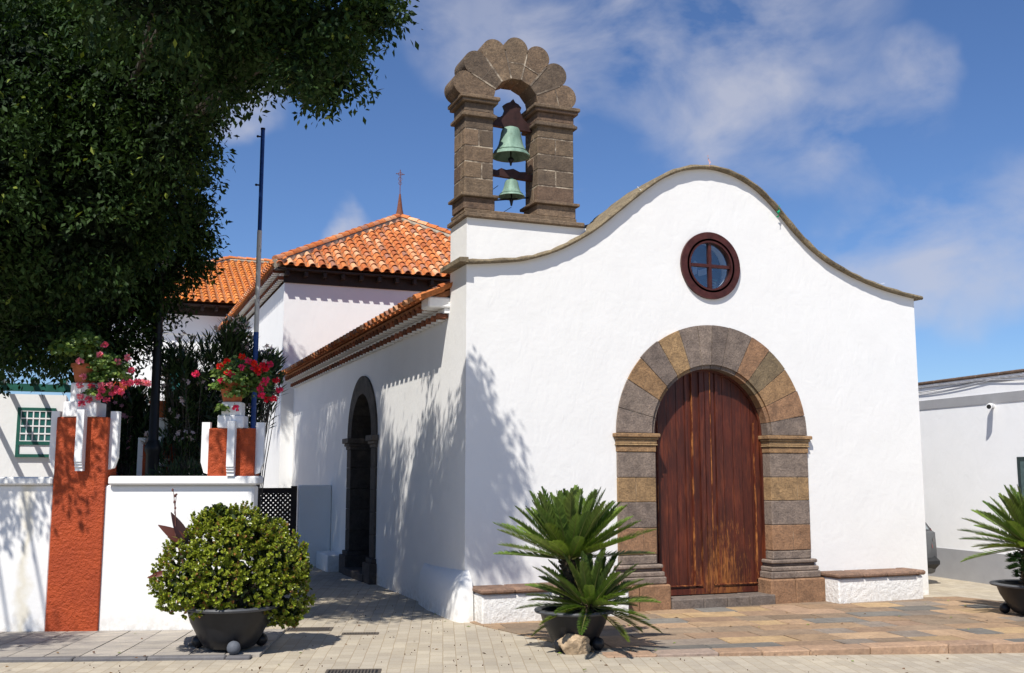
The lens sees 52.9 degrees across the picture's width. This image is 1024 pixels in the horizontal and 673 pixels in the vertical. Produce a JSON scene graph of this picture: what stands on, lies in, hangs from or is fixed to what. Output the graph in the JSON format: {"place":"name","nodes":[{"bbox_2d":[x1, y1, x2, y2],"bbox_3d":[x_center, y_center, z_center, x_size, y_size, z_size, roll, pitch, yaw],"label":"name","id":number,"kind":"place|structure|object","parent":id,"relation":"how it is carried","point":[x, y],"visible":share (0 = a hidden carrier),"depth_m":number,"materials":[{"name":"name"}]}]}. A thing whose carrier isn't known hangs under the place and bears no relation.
{"place":"outdoors","nodes":[
{"label":"outdoors","id":0,"kind":"place"},
{"bbox_2d":[112,381,130,397],"bbox_3d":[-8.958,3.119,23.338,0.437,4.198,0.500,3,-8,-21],"label":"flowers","id":1,"kind":"object","parent":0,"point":[121,385],"visible":0.1,"depth_m":23.37,"materials":[{"name":"plant"}]},
{"bbox_2d":[0,629,284,662],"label":"sidewalk","id":2,"kind":"structure","parent":0,"point":[129,645],"depth_m":11.85,"materials":[{"name":"tile"}]},
{"bbox_2d":[183,636,193,646],"bbox_3d":[-3.690,3.563,12.020,0.272,0.160,0.273,-6,-9,36],"label":"rock","id":3,"kind":"object","parent":2,"relation":"on","point":[187,641],"visible":0.32,"depth_m":11.94,"materials":[{"name":"grey stone"}]},
{"bbox_2d":[180,600,279,654],"bbox_3d":[-3.220,3.311,11.767,1.140,0.510,1.140,3,-8,-21],"label":"planter","id":4,"kind":"object","parent":2,"relation":"on","point":[233,631],"visible":0.87,"depth_m":11.42,"materials":[{"name":"plastic"}]},
{"bbox_2d":[147,488,188,577],"bbox_3d":[-3.853,2.206,11.564,0.438,0.991,0.074,1,-8,-10],"label":"canna plant","id":5,"kind":"object","parent":4,"relation":"in","point":[174,534],"visible":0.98,"depth_m":11.58,"materials":[{"name":"brown plant"}]},
{"bbox_2d":[146,500,316,628],"bbox_3d":[-3.197,2.620,11.860,1.910,1.466,1.298,3,-8,-21],"label":"jade bush","id":6,"kind":"object","parent":4,"relation":"in","point":[261,540],"visible":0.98,"depth_m":11.58,"materials":[{"name":"green plant"}]},
{"bbox_2d":[84,594,866,672],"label":"fallen fruit","id":7,"kind":"object","parent":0,"point":[428,646],"visible":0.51,"depth_m":11.53,"materials":[{"name":"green plant"}]},
{"bbox_2d":[6,600,1000,672],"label":"fallen leaves","id":8,"kind":"object","parent":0,"point":[529,642],"visible":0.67,"depth_m":11.76,"materials":[{"name":"brown plant"}]},
{"bbox_2d":[0,566,1023,672],"bbox_3d":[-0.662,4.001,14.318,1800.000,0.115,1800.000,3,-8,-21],"label":"street","id":9,"kind":"structure","parent":0,"point":[338,602],"depth_m":11.59,"materials":[{"name":"beige stone"}]},
{"bbox_2d":[0,377,70,476],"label":"white house","id":10,"kind":"structure","parent":9,"relation":"on","point":[25,424],"depth_m":23.39,"materials":[{"name":"paint"}]},
{"bbox_2d":[15,407,55,456],"bbox_3d":[-10.861,2.188,23.487,0.796,1.124,0.080,3,-8,-21],"label":"window frame","id":11,"kind":"structure","parent":10,"relation":"in","point":[33,428],"depth_m":23.45,"materials":[{"name":"green paint"}]},
{"bbox_2d":[45,383,120,631],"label":"pillar","id":12,"kind":"structure","parent":9,"relation":"on","point":[84,448],"depth_m":13.28,"materials":[{"name":"orange paint"}]},
{"bbox_2d":[46,330,150,406],"bbox_3d":[-5.493,0.451,13.704,1.320,1.037,0.684,3,-8,-21],"label":"flower pot","id":13,"kind":"object","parent":12,"relation":"on","point":[87,343],"visible":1,"depth_m":13.53,"materials":[{"name":"ceramic"}]},
{"bbox_2d":[111,378,149,475],"bbox_3d":[-6.444,2.492,17.193,1.584,3.622,1.411,3,-8,-21],"label":"oleander","id":14,"kind":"object","parent":9,"relation":"on","point":[132,406],"visible":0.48,"depth_m":17.00,"materials":[{"name":"green plant"}]},
{"bbox_2d":[0,476,262,631],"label":"garden wall","id":15,"kind":"structure","parent":9,"relation":"on","point":[138,510],"depth_m":13.27,"materials":[{"name":"paint"}]},
{"bbox_2d":[201,402,265,475],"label":"pillar","id":16,"kind":"structure","parent":15,"relation":"on","point":[232,444],"depth_m":13.55,"materials":[{"name":"white paint"}]},
{"bbox_2d":[192,353,282,411],"bbox_3d":[-3.691,0.627,13.761,1.188,0.799,0.795,3,-8,-21],"label":"flower pot","id":17,"kind":"object","parent":16,"relation":"on","point":[232,381],"visible":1,"depth_m":13.62,"materials":[{"name":"ceramic"}]},
{"bbox_2d":[144,270,163,475],"bbox_3d":[-5.553,1.155,16.007,0.400,5.950,0.400,3,-8,-21],"label":"street lamp","id":18,"kind":"object","parent":9,"relation":"on","point":[152,448],"visible":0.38,"depth_m":15.97,"materials":[{"name":"black metal"}]},
{"bbox_2d":[136,418,179,475],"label":"pillar","id":19,"kind":"structure","parent":9,"relation":"on","point":[140,463],"depth_m":16.46,"materials":[{"name":"white paint"}]},
{"bbox_2d":[148,387,173,417],"bbox_3d":[-5.689,1.049,16.718,0.431,0.548,0.434,3,-8,-21],"label":"flower pot","id":20,"kind":"object","parent":19,"relation":"on","point":[161,406],"visible":0.22,"depth_m":16.57,"materials":[{"name":"ceramic"}]},
{"bbox_2d":[144,457,206,475],"bbox_3d":[-4.895,2.896,15.167,1.708,2.296,1.022,3,-8,-21],"label":"garden shrub","id":21,"kind":"object","parent":9,"relation":"on","point":[173,472],"visible":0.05,"depth_m":15.25,"materials":[{"name":"green plant"}]},
{"bbox_2d":[0,0,422,417],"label":"laurel tree","id":22,"kind":"object","parent":9,"relation":"on","point":[112,112],"visible":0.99,"depth_m":13.38,"materials":[{"name":"green plant"}]},
{"bbox_2d":[140,313,287,513],"bbox_3d":[-4.804,1.879,16.660,2.362,4.697,1.389,3,-8,-21],"label":"oleander","id":23,"kind":"object","parent":9,"relation":"on","point":[192,408],"visible":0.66,"depth_m":16.48,"materials":[{"name":"green plant"}]},
{"bbox_2d":[250,127,264,428],"bbox_3d":[-4.182,0.350,16.660,0.143,7.720,0.081,3,-8,-21],"label":"flagpole","id":24,"kind":"object","parent":9,"relation":"on","point":[257,305],"visible":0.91,"depth_m":16.83,"materials":[{"name":"metal"}]},
{"bbox_2d":[285,627,333,631],"bbox_3d":[-2.649,3.823,13.449,0.601,0.008,0.320,1,-8,-4],"label":"drain grate","id":25,"kind":"object","parent":9,"relation":"on","point":[291,629],"visible":0.98,"depth_m":13.45,"materials":[{"name":"metal"}]},
{"bbox_2d":[297,485,331,565],"bbox_3d":[-4.403,4.238,22.884,0.712,1.860,0.240,3,-8,-21],"label":"wall stub","id":26,"kind":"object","parent":9,"relation":"on","point":[314,517],"depth_m":22.80,"materials":[{"name":"white paint"}]},
{"bbox_2d":[258,486,296,557],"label":"lattice gate","id":27,"kind":"structure","parent":26,"relation":"attached to","point":[291,505],"depth_m":22.68,"materials":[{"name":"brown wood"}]},
{"bbox_2d":[325,669,381,672],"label":"drain grate","id":28,"kind":"object","parent":9,"relation":"on","point":[353,670],"visible":1,"depth_m":10.59,"materials":[{"name":"metal"}]},
{"bbox_2d":[341,632,378,634],"bbox_3d":[-1.927,3.774,13.085,0.465,0.008,0.160,1,-8,-4],"label":"drain grate","id":29,"kind":"object","parent":9,"relation":"on","point":[360,633],"visible":1,"depth_m":13.09,"materials":[{"name":"metal"}]},
{"bbox_2d":[108,37,928,623],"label":"church","id":30,"kind":"structure","parent":9,"relation":"on","point":[708,373],"depth_m":16.39,"materials":[{"name":"white paint"}]},
{"bbox_2d":[494,186,528,211],"bbox_3d":[-0.041,-2.065,15.728,0.815,0.507,0.159,3,-8,-21],"label":"bell rod","id":31,"kind":"object","parent":30,"relation":"attached to","point":[508,199],"visible":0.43,"depth_m":15.75,"materials":[{"name":"black metal"}]},
{"bbox_2d":[493,99,531,165],"bbox_3d":[-0.029,-3.129,15.802,0.622,1.052,0.599,-3,-8,21],"label":"bell","id":32,"kind":"object","parent":30,"relation":"hanging from","point":[511,123],"visible":0.97,"depth_m":15.76,"materials":[{"name":"green metal"}]},
{"bbox_2d":[493,168,531,205],"bbox_3d":[-0.036,-2.268,15.688,0.726,0.574,0.410,0,-8,3],"label":"bell","id":33,"kind":"object","parent":30,"relation":"hanging from","point":[511,189],"visible":1,"depth_m":15.64,"materials":[{"name":"green metal"}]},
{"bbox_2d":[654,372,708,594],"bbox_3d":[2.580,2.243,16.069,0.996,3.490,0.080,3,-8,-21],"label":"door leaf","id":34,"kind":"structure","parent":30,"relation":"in","point":[681,504],"depth_m":16.07,"materials":[{"name":"red wood"}]},
{"bbox_2d":[680,232,739,299],"bbox_3d":[3.117,-1.113,16.666,1.090,1.090,0.390,3,-8,-21],"label":"round window","id":35,"kind":"structure","parent":30,"relation":"in","point":[700,267],"depth_m":16.57,"materials":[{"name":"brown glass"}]},
{"bbox_2d":[703,372,762,593],"bbox_3d":[3.536,2.293,16.442,1.036,3.490,0.080,3,-8,-21],"label":"door leaf","id":36,"kind":"structure","parent":30,"relation":"in","point":[733,491],"depth_m":16.41,"materials":[{"name":"red wood"}]},
{"bbox_2d":[557,633,590,654],"bbox_3d":[0.700,3.504,11.662,0.381,0.274,0.223,-1,-8,8],"label":"rock","id":37,"kind":"object","parent":9,"relation":"on","point":[571,644],"visible":0.81,"depth_m":11.60,"materials":[{"name":"beige stone"}]},
{"bbox_2d":[925,522,939,573],"bbox_3d":[6.590,4.091,20.466,1.444,1.490,3.819,3,-8,-21],"label":"parked car","id":38,"kind":"object","parent":9,"relation":"on","point":[933,562],"visible":0.04,"depth_m":18.96,"materials":[{"name":"grey paint"}]},
{"bbox_2d":[918,369,1023,583],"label":"street house","id":39,"kind":"structure","parent":9,"relation":"on","point":[972,447],"depth_m":19.59,"materials":[{"name":"white paint"}]},
{"bbox_2d":[918,374,1023,393],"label":"cable bundle","id":40,"kind":"object","parent":39,"relation":"attached to","point":[983,380],"visible":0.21,"depth_m":19.70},
{"bbox_2d":[986,403,994,408],"bbox_3d":[8.806,1.285,18.976,0.126,0.133,0.320,-6,-9,37],"label":"security camera","id":41,"kind":"object","parent":39,"relation":"attached to","point":[990,405],"visible":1,"depth_m":18.86,"materials":[{"name":"white paint"}]},
{"bbox_2d":[3,0,1023,400],"label":"sky","id":42,"kind":"structure","parent":0,"point":[889,133],"materials":[{"name":"blue"}]},
{"bbox_2d":[470,596,1023,657],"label":"terrace","id":43,"kind":"structure","parent":0,"point":[926,625],"depth_m":13.30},
{"bbox_2d":[534,605,612,651],"bbox_3d":[0.728,3.401,12.023,0.940,0.442,0.940,1,-8,-6],"label":"planter","id":44,"kind":"object","parent":43,"relation":"on","point":[561,625],"visible":0.64,"depth_m":11.74,"materials":[{"name":"plastic"}]},
{"bbox_2d":[493,485,663,641],"bbox_3d":[0.736,2.629,12.096,2.108,1.760,1.997,3,-8,-21],"label":"sago palm","id":45,"kind":"object","parent":44,"relation":"in","point":[568,528],"visible":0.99,"depth_m":11.92,"materials":[{"name":"green plant"}]},
{"bbox_2d":[989,579,1023,614],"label":"planter","id":46,"kind":"object","parent":43,"relation":"on","point":[1011,591],"visible":0.98,"depth_m":14.65,"materials":[{"name":"plastic"}]},
{"bbox_2d":[957,484,1023,584],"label":"sago palm","id":47,"kind":"object","parent":46,"relation":"in","point":[1013,525],"visible":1,"depth_m":14.95,"materials":[{"name":"green plant"}]},
{"bbox_2d":[1006,551,1023,576],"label":"succulent plant","id":48,"kind":"object","parent":46,"relation":"in","point":[1016,556],"visible":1,"depth_m":14.69,"materials":[{"name":"green plant"}]}
]}

